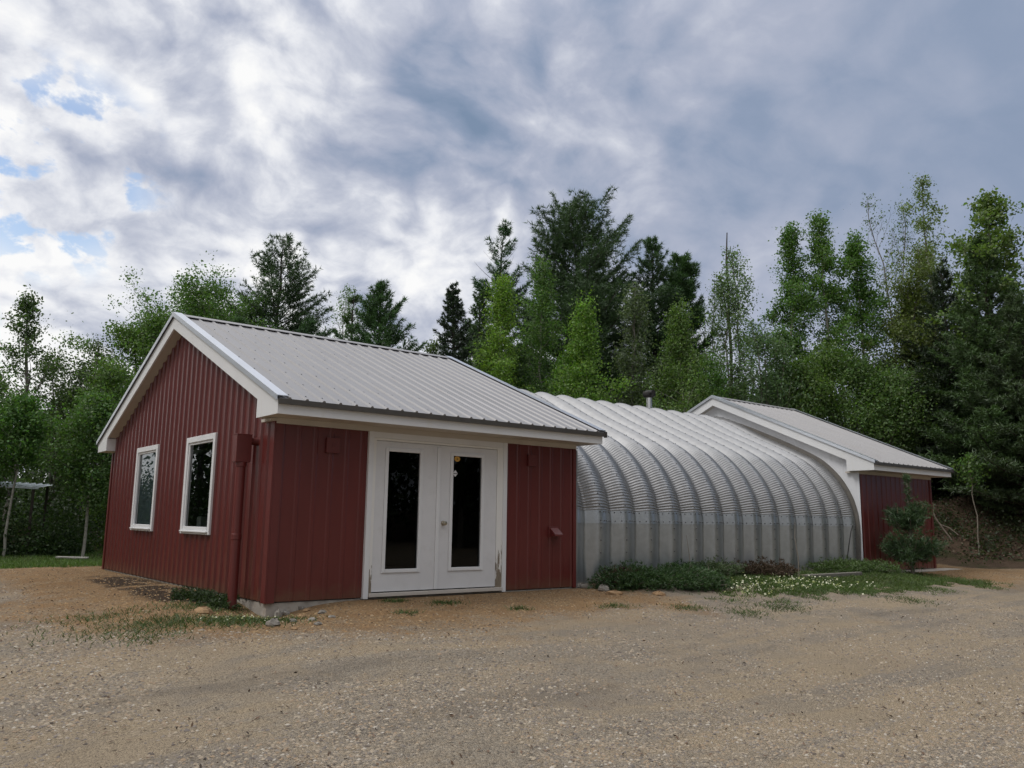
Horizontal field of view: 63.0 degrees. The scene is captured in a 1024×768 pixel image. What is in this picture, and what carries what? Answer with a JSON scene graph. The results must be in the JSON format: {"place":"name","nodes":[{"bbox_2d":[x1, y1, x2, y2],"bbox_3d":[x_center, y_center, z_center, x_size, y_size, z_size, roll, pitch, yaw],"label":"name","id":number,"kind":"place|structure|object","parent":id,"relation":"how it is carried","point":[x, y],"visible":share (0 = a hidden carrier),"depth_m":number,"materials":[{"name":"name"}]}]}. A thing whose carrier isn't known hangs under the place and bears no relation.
{"place":"outdoors","nodes":[
{"label":"outdoors","id":0,"kind":"place"},
{"bbox_2d":[0,547,102,568],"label":"lawn grass","id":1,"kind":"structure","parent":0,"point":[48,561],"depth_m":21.63,"materials":[{"name":"green plant"}]},
{"bbox_2d":[55,556,88,558],"bbox_3d":[-12.512,4.936,23.748,0.840,0.040,0.180,3,-7,-7],"label":"plank","id":2,"kind":"object","parent":1,"relation":"on","point":[72,557],"visible":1,"depth_m":23.68,"materials":[{"name":"grey wood"}]},
{"bbox_2d":[196,516,207,526],"bbox_3d":[-4.695,2.107,12.635,0.100,0.200,0.180,8,-12,-38],"label":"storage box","id":3,"kind":"object","parent":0,"point":[201,521],"visible":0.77,"depth_m":12.58,"materials":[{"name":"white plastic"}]},
{"bbox_2d":[0,495,1023,767],"bbox_3d":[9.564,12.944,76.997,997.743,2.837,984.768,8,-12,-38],"label":"ground","id":4,"kind":"structure","parent":0,"point":[234,701],"depth_m":7.64,"materials":[{"name":"beige gravel"}]},
{"bbox_2d":[0,360,31,517],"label":"broadleaf tree","id":5,"kind":"object","parent":4,"relation":"on","point":[4,385],"visible":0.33,"depth_m":26.01,"materials":[{"name":"green plant"}]},
{"bbox_2d":[0,481,50,553],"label":"lean to","id":6,"kind":"object","parent":4,"relation":"on","point":[33,486],"visible":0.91,"depth_m":25.53,"materials":[{"name":"grey wood"}]},
{"bbox_2d":[0,384,61,556],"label":"birch tree","id":7,"kind":"object","parent":4,"relation":"on","point":[22,414],"visible":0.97,"depth_m":24.83,"materials":[{"name":"green plant"}]},
{"bbox_2d":[0,284,89,527],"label":"poplar tree","id":8,"kind":"object","parent":4,"relation":"on","point":[26,305],"visible":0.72,"depth_m":30.65,"materials":[{"name":"green plant"}]},
{"bbox_2d":[12,348,81,511],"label":"broadleaf tree","id":9,"kind":"object","parent":4,"relation":"on","point":[54,385],"visible":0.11,"depth_m":32.93,"materials":[{"name":"green plant"}]},
{"bbox_2d":[0,486,103,556],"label":"bramble","id":10,"kind":"object","parent":4,"relation":"on","point":[65,546],"visible":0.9,"depth_m":25.45,"materials":[{"name":"green plant"}]},
{"bbox_2d":[0,448,105,544],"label":"thicket","id":11,"kind":"object","parent":4,"relation":"on","point":[61,505],"visible":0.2,"depth_m":29.80,"materials":[{"name":"green plant"}]},
{"bbox_2d":[3,508,105,551],"bbox_3d":[-22.207,4.653,29.239,24.279,2.240,16.685,8,-12,-38],"label":"brush","id":12,"kind":"object","parent":4,"relation":"on","point":[99,534],"visible":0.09,"depth_m":28.32,"materials":[{"name":"green plant"}]},
{"bbox_2d":[22,383,121,556],"bbox_3d":[-12.776,2.614,25.435,3.205,5.470,3.258,0,-9,5],"label":"birch tree","id":13,"kind":"object","parent":4,"relation":"on","point":[92,417],"visible":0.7,"depth_m":25.02,"materials":[{"name":"green plant"}]},
{"bbox_2d":[26,333,125,522],"bbox_3d":[-16.123,1.874,32.008,3.724,7.835,5.442,8,-12,-38],"label":"broadleaf tree","id":14,"kind":"object","parent":4,"relation":"on","point":[80,377],"visible":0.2,"depth_m":31.88,"materials":[{"name":"green plant"}]},
{"bbox_2d":[48,352,135,527],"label":"broadleaf tree","id":15,"kind":"object","parent":4,"relation":"on","point":[113,372],"visible":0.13,"depth_m":27.59,"materials":[{"name":"green plant"}]},
{"bbox_2d":[48,303,241,394],"bbox_3d":[-14.507,1.118,32.918,7.889,9.550,5.785,1,-9,-3],"label":"oak tree","id":16,"kind":"object","parent":4,"relation":"on","point":[134,340],"visible":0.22,"depth_m":32.62,"materials":[{"name":"green plant"}]},
{"bbox_2d":[103,250,289,359],"bbox_3d":[-13.195,0.330,35.543,7.459,10.882,8.111,3,-10,-15],"label":"oak tree","id":17,"kind":"object","parent":4,"relation":"on","point":[199,305],"visible":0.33,"depth_m":34.43,"materials":[{"name":"green plant"}]},
{"bbox_2d":[193,606,213,614],"bbox_3d":[-3.563,2.630,9.625,0.213,0.152,0.208,0,-9,3],"label":"rock","id":18,"kind":"object","parent":4,"relation":"on","point":[203,610],"visible":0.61,"depth_m":9.57,"materials":[{"name":"stone"}]},
{"bbox_2d":[169,584,242,609],"bbox_3d":[-3.999,2.790,10.930,0.790,0.300,1.435,8,-12,-38],"label":"leafy weed","id":19,"kind":"object","parent":4,"relation":"on","point":[206,596],"visible":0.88,"depth_m":10.80,"materials":[{"name":"green plant"}]},
{"bbox_2d":[205,316,249,449],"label":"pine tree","id":20,"kind":"object","parent":4,"relation":"on","point":[239,319],"depth_m":32.95,"materials":[{"name":"green plant"}]},
{"bbox_2d":[200,613,291,622],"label":"clover flowers","id":21,"kind":"object","parent":4,"relation":"on","point":[238,615],"visible":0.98,"depth_m":9.17,"materials":[{"name":"white plant"}]},
{"bbox_2d":[265,618,279,626],"bbox_3d":[-2.561,2.562,8.918,0.160,0.127,0.212,4,-10,-21],"label":"rock","id":22,"kind":"object","parent":4,"relation":"on","point":[273,622],"visible":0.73,"depth_m":8.85,"materials":[{"name":"stone"}]},
{"bbox_2d":[214,231,336,337],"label":"pine tree","id":23,"kind":"object","parent":4,"relation":"on","point":[292,297],"visible":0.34,"depth_m":37.18,"materials":[{"name":"green plant"}]},
{"bbox_2d":[274,608,281,616],"bbox_3d":[-2.875,2.843,10.244,0.096,0.182,0.116,-6,-11,35],"label":"rock","id":24,"kind":"object","parent":4,"relation":"on","point":[278,612],"visible":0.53,"depth_m":10.22,"materials":[{"name":"stone"}]},
{"bbox_2d":[282,610,289,615],"bbox_3d":[-2.850,2.859,10.406,0.126,0.093,0.222,8,-12,-38],"label":"rock","id":25,"kind":"object","parent":4,"relation":"on","point":[284,612],"visible":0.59,"depth_m":10.33,"materials":[{"name":"stone"}]},
{"bbox_2d":[294,317,330,336],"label":"pine tree","id":26,"kind":"object","parent":4,"relation":"on","point":[309,326],"visible":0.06,"depth_m":34.69,"materials":[{"name":"green plant"}]},
{"bbox_2d":[320,283,364,340],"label":"bare tree","id":27,"kind":"object","parent":4,"relation":"on","point":[345,297],"visible":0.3,"depth_m":41.04,"materials":[{"name":"grey plant"}]},
{"bbox_2d":[96,312,606,617],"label":"shed","id":28,"kind":"structure","parent":4,"relation":"on","point":[319,470],"depth_m":12.22,"materials":[{"name":"metal"}]},
{"bbox_2d":[129,444,159,530],"bbox_3d":[-6.442,1.832,14.669,0.121,1.470,1.280,8,-12,-38],"label":"window","id":29,"kind":"structure","parent":28,"relation":"in","point":[144,492],"depth_m":14.82,"materials":[{"name":"white paint"}]},
{"bbox_2d":[179,432,217,534],"bbox_3d":[-4.700,1.507,12.527,0.115,1.470,1.280,8,-12,-38],"label":"window","id":30,"kind":"structure","parent":28,"relation":"in","point":[208,438],"depth_m":12.70,"materials":[{"name":"white paint"}]},
{"bbox_2d":[371,440,440,591],"bbox_3d":[-1.468,1.838,11.644,1.056,2.030,0.063,8,-12,-38],"label":"door","id":31,"kind":"structure","parent":28,"relation":"in","point":[407,478],"depth_m":11.64,"materials":[{"name":"paint"}]},
{"bbox_2d":[437,446,496,588],"bbox_3d":[-0.641,1.952,12.268,1.044,2.030,0.113,8,-12,-38],"label":"door","id":32,"kind":"structure","parent":28,"relation":"in","point":[468,476],"depth_m":12.29,"materials":[{"name":"paint"}]},
{"bbox_2d":[341,290,364,340],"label":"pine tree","id":33,"kind":"object","parent":4,"relation":"on","point":[351,301],"visible":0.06,"depth_m":36.22,"materials":[{"name":"green plant"}]},
{"bbox_2d":[328,277,426,351],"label":"pine tree","id":34,"kind":"object","parent":4,"relation":"on","point":[376,322],"visible":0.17,"depth_m":35.02,"materials":[{"name":"green plant"}]},
{"bbox_2d":[422,334,440,354],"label":"poplar tree","id":35,"kind":"object","parent":4,"relation":"on","point":[432,348],"visible":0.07,"depth_m":36.32,"materials":[{"name":"green plant"}]},
{"bbox_2d":[433,281,480,365],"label":"spruce tree","id":36,"kind":"object","parent":4,"relation":"on","point":[454,309],"visible":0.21,"depth_m":34.59,"materials":[{"name":"green plant"}]},
{"bbox_2d":[0,594,950,656],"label":"weed tufts","id":37,"kind":"object","parent":4,"relation":"on","point":[232,621],"visible":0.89,"depth_m":9.17,"materials":[{"name":"green plant"}]},
{"bbox_2d":[457,290,501,376],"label":"spruce tree","id":38,"kind":"object","parent":4,"relation":"on","point":[477,319],"visible":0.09,"depth_m":37.86,"materials":[{"name":"green plant"}]},
{"bbox_2d":[466,332,505,380],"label":"sapling tree","id":39,"kind":"object","parent":4,"relation":"on","point":[474,357],"visible":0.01,"depth_m":30.02,"materials":[{"name":"green plant"}]},
{"bbox_2d":[462,218,530,371],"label":"pine tree","id":40,"kind":"object","parent":4,"relation":"on","point":[504,229],"visible":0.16,"depth_m":40.40,"materials":[{"name":"green plant"}]},
{"bbox_2d":[470,263,531,391],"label":"aspen tree","id":41,"kind":"object","parent":4,"relation":"on","point":[500,360],"visible":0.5,"depth_m":29.57,"materials":[{"name":"green plant"}]},
{"bbox_2d":[0,320,1016,514],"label":"distant woodland","id":42,"kind":"object","parent":4,"relation":"on","point":[752,398],"visible":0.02,"depth_m":52.01,"materials":[{"name":"green plant"}]},
{"bbox_2d":[0,565,1018,634],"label":"sandy gravel","id":43,"kind":"structure","parent":4,"relation":"on","point":[101,606],"depth_m":10.66,"materials":[{"name":"brown gravel"}]},
{"bbox_2d":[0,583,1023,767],"bbox_3d":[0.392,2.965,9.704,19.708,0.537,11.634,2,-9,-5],"label":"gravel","id":44,"kind":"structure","parent":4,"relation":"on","point":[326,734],"depth_m":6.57,"materials":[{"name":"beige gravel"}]},
{"bbox_2d":[0,575,1023,767],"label":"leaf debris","id":45,"kind":"object","parent":4,"relation":"on","point":[452,762],"visible":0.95,"depth_m":6.88,"materials":[{"name":"brown plant"}]},
{"bbox_2d":[502,340,551,392],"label":"sapling tree","id":46,"kind":"object","parent":4,"relation":"on","point":[519,368],"visible":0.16,"depth_m":30.29,"materials":[{"name":"green plant"}]},
{"bbox_2d":[504,251,576,393],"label":"aspen tree","id":47,"kind":"object","parent":4,"relation":"on","point":[540,293],"visible":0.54,"depth_m":31.13,"materials":[{"name":"green plant"}]},
{"bbox_2d":[541,336,606,399],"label":"sapling tree","id":48,"kind":"object","parent":4,"relation":"on","point":[557,375],"visible":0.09,"depth_m":29.18,"materials":[{"name":"green plant"}]},
{"bbox_2d":[522,286,639,403],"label":"aspen tree","id":49,"kind":"object","parent":4,"relation":"on","point":[585,323],"visible":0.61,"depth_m":28.58,"materials":[{"name":"green plant"}]},
{"bbox_2d":[577,582,591,588],"bbox_3d":[1.148,3.301,13.576,0.404,0.146,0.218,-6,-11,35],"label":"rock","id":50,"kind":"object","parent":4,"relation":"on","point":[582,585],"visible":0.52,"depth_m":13.49,"materials":[{"name":"stone"}]},
{"bbox_2d":[505,184,667,402],"bbox_3d":[2.838,-1.405,37.774,7.772,15.513,8.106,8,-12,-38],"label":"pine tree","id":51,"kind":"object","parent":4,"relation":"on","point":[591,263],"visible":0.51,"depth_m":37.07,"materials":[{"name":"green plant"}]},
{"bbox_2d":[598,584,608,591],"bbox_3d":[1.441,3.229,13.111,0.193,0.176,0.232,-1,-10,13],"label":"rock","id":52,"kind":"object","parent":4,"relation":"on","point":[602,587],"visible":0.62,"depth_m":13.04,"materials":[{"name":"stone"}]},
{"bbox_2d":[605,590,622,594],"bbox_3d":[1.552,3.193,12.729,0.289,0.102,0.168,-3,-10,24],"label":"rock","id":53,"kind":"object","parent":4,"relation":"on","point":[613,592],"visible":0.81,"depth_m":12.67,"materials":[{"name":"stone"}]},
{"bbox_2d":[598,563,639,586],"bbox_3d":[1.753,3.117,13.579,0.836,0.387,0.730,8,-12,-38],"label":"dead shrub","id":54,"kind":"object","parent":4,"relation":"on","point":[614,571],"visible":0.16,"depth_m":13.56,"materials":[{"name":"plant"}]},
{"bbox_2d":[606,278,657,405],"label":"poplar tree","id":55,"kind":"object","parent":4,"relation":"on","point":[635,317],"visible":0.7,"depth_m":31.68,"materials":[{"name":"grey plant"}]},
{"bbox_2d":[605,234,704,406],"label":"pine tree","id":56,"kind":"object","parent":4,"relation":"on","point":[658,276],"visible":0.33,"depth_m":38.22,"materials":[{"name":"green plant"}]},
{"bbox_2d":[652,591,665,595],"bbox_3d":[2.249,3.226,12.806,0.241,0.111,0.136,-6,-11,34],"label":"rock","id":57,"kind":"object","parent":4,"relation":"on","point":[658,593],"visible":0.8,"depth_m":12.76,"materials":[{"name":"stone"}]},
{"bbox_2d":[586,558,739,591],"bbox_3d":[2.510,3.144,13.751,2.753,0.560,1.540,3,-10,-15],"label":"juniper shrub","id":58,"kind":"object","parent":4,"relation":"on","point":[678,577],"visible":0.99,"depth_m":13.43,"materials":[{"name":"green plant"}]},
{"bbox_2d":[630,347,707,412],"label":"sapling tree","id":59,"kind":"object","parent":4,"relation":"on","point":[656,376],"visible":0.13,"depth_m":29.92,"materials":[{"name":"green plant"}]},
{"bbox_2d":[640,292,718,412],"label":"aspen tree","id":60,"kind":"object","parent":4,"relation":"on","point":[678,328],"visible":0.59,"depth_m":28.54,"materials":[{"name":"green plant"}]},
{"bbox_2d":[645,249,717,405],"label":"pine tree","id":61,"kind":"object","parent":4,"relation":"on","point":[682,272],"visible":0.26,"depth_m":39.06,"materials":[{"name":"green plant"}]},
{"bbox_2d":[520,389,860,587],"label":"arch building","id":62,"kind":"structure","parent":4,"relation":"on","point":[655,486],"depth_m":16.90,"materials":[{"name":"metal"}]},
{"bbox_2d":[669,557,713,570],"bbox_3d":[3.164,3.290,14.861,1.158,0.422,0.913,8,-12,-38],"label":"juniper shrub","id":63,"kind":"object","parent":4,"relation":"on","point":[700,565],"visible":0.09,"depth_m":14.84,"materials":[{"name":"green plant"}]},
{"bbox_2d":[674,341,734,409],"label":"sapling tree","id":64,"kind":"object","parent":4,"relation":"on","point":[718,382],"visible":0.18,"depth_m":29.71,"materials":[{"name":"green plant"}]},
{"bbox_2d":[696,282,725,381],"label":"tree","id":65,"kind":"object","parent":4,"relation":"on","point":[706,332],"visible":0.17,"depth_m":40.62,"materials":[{"name":"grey plant"}]},
{"bbox_2d":[696,555,750,575],"bbox_3d":[3.792,3.358,15.387,1.381,0.483,1.031,8,-12,-38],"label":"wispy shrub","id":66,"kind":"object","parent":4,"relation":"on","point":[727,568],"visible":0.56,"depth_m":15.21,"materials":[{"name":"green plant"}]},
{"bbox_2d":[689,241,765,402],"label":"poplar tree","id":67,"kind":"object","parent":4,"relation":"on","point":[726,311],"visible":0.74,"depth_m":34.66,"materials":[{"name":"green plant"}]},
{"bbox_2d":[725,233,732,385],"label":"dead tree","id":68,"kind":"object","parent":4,"relation":"on","point":[728,306],"visible":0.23,"depth_m":36.04,"materials":[{"name":"grey plant"}]},
{"bbox_2d":[734,555,799,577],"bbox_3d":[4.830,3.493,15.923,1.740,0.470,1.133,8,-12,-38],"label":"dead shrub","id":69,"kind":"object","parent":4,"relation":"on","point":[771,569],"visible":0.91,"depth_m":15.68,"materials":[{"name":"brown plant"}]},
{"bbox_2d":[729,310,820,413],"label":"willow tree","id":70,"kind":"object","parent":4,"relation":"on","point":[770,381],"visible":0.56,"depth_m":28.58,"materials":[{"name":"green plant"}]},
{"bbox_2d":[755,221,838,404],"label":"poplar tree","id":71,"kind":"object","parent":4,"relation":"on","point":[789,242],"visible":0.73,"depth_m":32.09,"materials":[{"name":"green plant"}]},
{"bbox_2d":[702,573,896,599],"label":"flower leaves","id":72,"kind":"object","parent":4,"relation":"on","point":[755,587],"visible":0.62,"depth_m":14.32,"materials":[{"name":"green plant"}]},
{"bbox_2d":[687,395,958,572],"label":"shed","id":73,"kind":"structure","parent":4,"relation":"on","point":[869,470],"depth_m":20.54,"materials":[{"name":"metal"}]},
{"bbox_2d":[768,333,882,433],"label":"broadleaf tree","id":74,"kind":"object","parent":4,"relation":"on","point":[815,379],"visible":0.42,"depth_m":28.92,"materials":[{"name":"green plant"}]},
{"bbox_2d":[781,208,876,411],"bbox_3d":[11.882,-1.136,31.511,3.685,11.633,3.648,-5,-11,32],"label":"poplar tree","id":75,"kind":"object","parent":4,"relation":"on","point":[822,250],"visible":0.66,"depth_m":31.69,"materials":[{"name":"green plant"}]},
{"bbox_2d":[803,572,861,577],"bbox_3d":[6.363,3.832,16.501,2.000,0.180,0.100,8,-12,-38],"label":"timber edging","id":76,"kind":"object","parent":4,"relation":"on","point":[846,574],"visible":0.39,"depth_m":16.46,"materials":[{"name":"grey wood"}]},
{"bbox_2d":[663,570,1014,608],"bbox_3d":[6.420,3.784,15.894,9.495,0.370,3.111,8,-12,-38],"label":"bed ground cover","id":77,"kind":"object","parent":4,"relation":"on","point":[928,580],"visible":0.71,"depth_m":15.82,"materials":[{"name":"green plant"}]},
{"bbox_2d":[794,535,798,576],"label":"dry stem","id":78,"kind":"object","parent":77,"relation":"on","point":[798,557],"visible":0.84,"depth_m":15.58,"materials":[{"name":"brown plant"}]},
{"bbox_2d":[726,572,871,593],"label":"white flowers","id":79,"kind":"object","parent":77,"relation":"on","point":[813,581],"visible":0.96,"depth_m":14.52,"materials":[{"name":"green plant"}]},
{"bbox_2d":[847,525,852,558],"bbox_3d":[7.503,3.664,18.544,0.481,1.042,0.048,10,-13,-43],"label":"hoop rod","id":80,"kind":"object","parent":4,"relation":"on","point":[849,541],"visible":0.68,"depth_m":18.54,"materials":[{"name":"black metal"}]},
{"bbox_2d":[799,554,905,573],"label":"ground juniper","id":81,"kind":"object","parent":4,"relation":"on","point":[840,564],"visible":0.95,"depth_m":17.61,"materials":[{"name":"green plant"}]},
{"bbox_2d":[821,228,902,397],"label":"poplar tree","id":82,"kind":"object","parent":4,"relation":"on","point":[854,249],"visible":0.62,"depth_m":32.12,"materials":[{"name":"green plant"}]},
{"bbox_2d":[792,346,937,453],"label":"broadleaf tree","id":83,"kind":"object","parent":4,"relation":"on","point":[880,400],"visible":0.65,"depth_m":28.14,"materials":[{"name":"green plant"}]},
{"bbox_2d":[843,193,918,365],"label":"bare tree","id":84,"kind":"object","parent":4,"relation":"on","point":[902,239],"visible":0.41,"depth_m":36.08,"materials":[{"name":"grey plant"}]},
{"bbox_2d":[854,349,951,492],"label":"broadleaf tree","id":85,"kind":"object","parent":4,"relation":"on","point":[906,447],"visible":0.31,"depth_m":28.37,"materials":[{"name":"green plant"}]},
{"bbox_2d":[852,233,955,414],"bbox_3d":[14.723,-0.531,31.129,4.473,9.915,4.622,8,-12,-38],"label":"broadleaf tree","id":86,"kind":"object","parent":4,"relation":"on","point":[909,294],"visible":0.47,"depth_m":30.97,"materials":[{"name":"green plant"}]},
{"bbox_2d":[876,472,950,573],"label":"pine tree","id":87,"kind":"object","parent":4,"relation":"on","point":[913,549],"visible":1,"depth_m":18.85,"materials":[{"name":"green plant"}]},
{"bbox_2d":[882,173,960,366],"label":"poplar tree","id":88,"kind":"object","parent":4,"relation":"on","point":[922,184],"visible":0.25,"depth_m":33.05,"materials":[{"name":"green plant"}]},
{"bbox_2d":[888,337,957,496],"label":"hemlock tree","id":89,"kind":"object","parent":4,"relation":"on","point":[910,356],"visible":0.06,"depth_m":30.53,"materials":[{"name":"green plant"}]},
{"bbox_2d":[909,359,968,486],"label":"broadleaf tree","id":90,"kind":"object","parent":4,"relation":"on","point":[951,385],"visible":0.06,"depth_m":29.22,"materials":[{"name":"green plant"}]},
{"bbox_2d":[933,513,957,539],"bbox_3d":[12.319,3.831,23.782,0.657,1.210,0.042,-4,-10,27],"label":"fallen branch","id":91,"kind":"object","parent":4,"relation":"on","point":[935,518],"visible":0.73,"depth_m":23.72,"materials":[{"name":"brown wood"}]},
{"bbox_2d":[882,257,1020,495],"bbox_3d":[15.294,-0.297,29.497,5.595,8.682,6.046,8,-12,-38],"label":"spruce tree","id":92,"kind":"object","parent":4,"relation":"on","point":[941,302],"visible":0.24,"depth_m":29.30,"materials":[{"name":"green plant"}]},
{"bbox_2d":[931,329,985,496],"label":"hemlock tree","id":93,"kind":"object","parent":4,"relation":"on","point":[939,484],"visible":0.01,"depth_m":29.88,"materials":[{"name":"green plant"}]},
{"bbox_2d":[908,233,1023,504],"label":"hemlock tree","id":94,"kind":"object","parent":4,"relation":"on","point":[971,324],"visible":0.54,"depth_m":26.76,"materials":[{"name":"green plant"}]},
{"bbox_2d":[948,452,992,551],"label":"sapling tree","id":95,"kind":"object","parent":4,"relation":"on","point":[968,473],"visible":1,"depth_m":24.39,"materials":[{"name":"green plant"}]},
{"bbox_2d":[923,185,1023,384],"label":"maple tree","id":96,"kind":"object","parent":4,"relation":"on","point":[989,219],"visible":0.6,"depth_m":28.16,"materials":[{"name":"green plant"}]},
{"bbox_2d":[931,479,1023,501],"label":"wood undergrowth","id":97,"kind":"object","parent":4,"relation":"on","point":[935,488],"visible":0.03,"depth_m":29.01,"materials":[{"name":"green plant"}]},
{"bbox_2d":[932,482,1023,564],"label":"bank undergrowth","id":98,"kind":"object","parent":4,"relation":"on","point":[997,537],"visible":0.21,"depth_m":24.93,"materials":[{"name":"green plant"}]},
{"bbox_2d":[932,494,1023,559],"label":"leaf litter","id":99,"kind":"object","parent":4,"relation":"on","point":[956,496],"visible":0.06,"depth_m":25.34,"materials":[{"name":"plant"}]},
{"bbox_2d":[939,290,1023,513],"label":"hemlock tree","id":100,"kind":"object","parent":4,"relation":"on","point":[1012,309],"visible":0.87,"depth_m":25.55,"materials":[{"name":"green plant"}]},
{"bbox_2d":[0,0,1023,501],"label":"sky","id":101,"kind":"structure","parent":0,"point":[390,139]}
]}

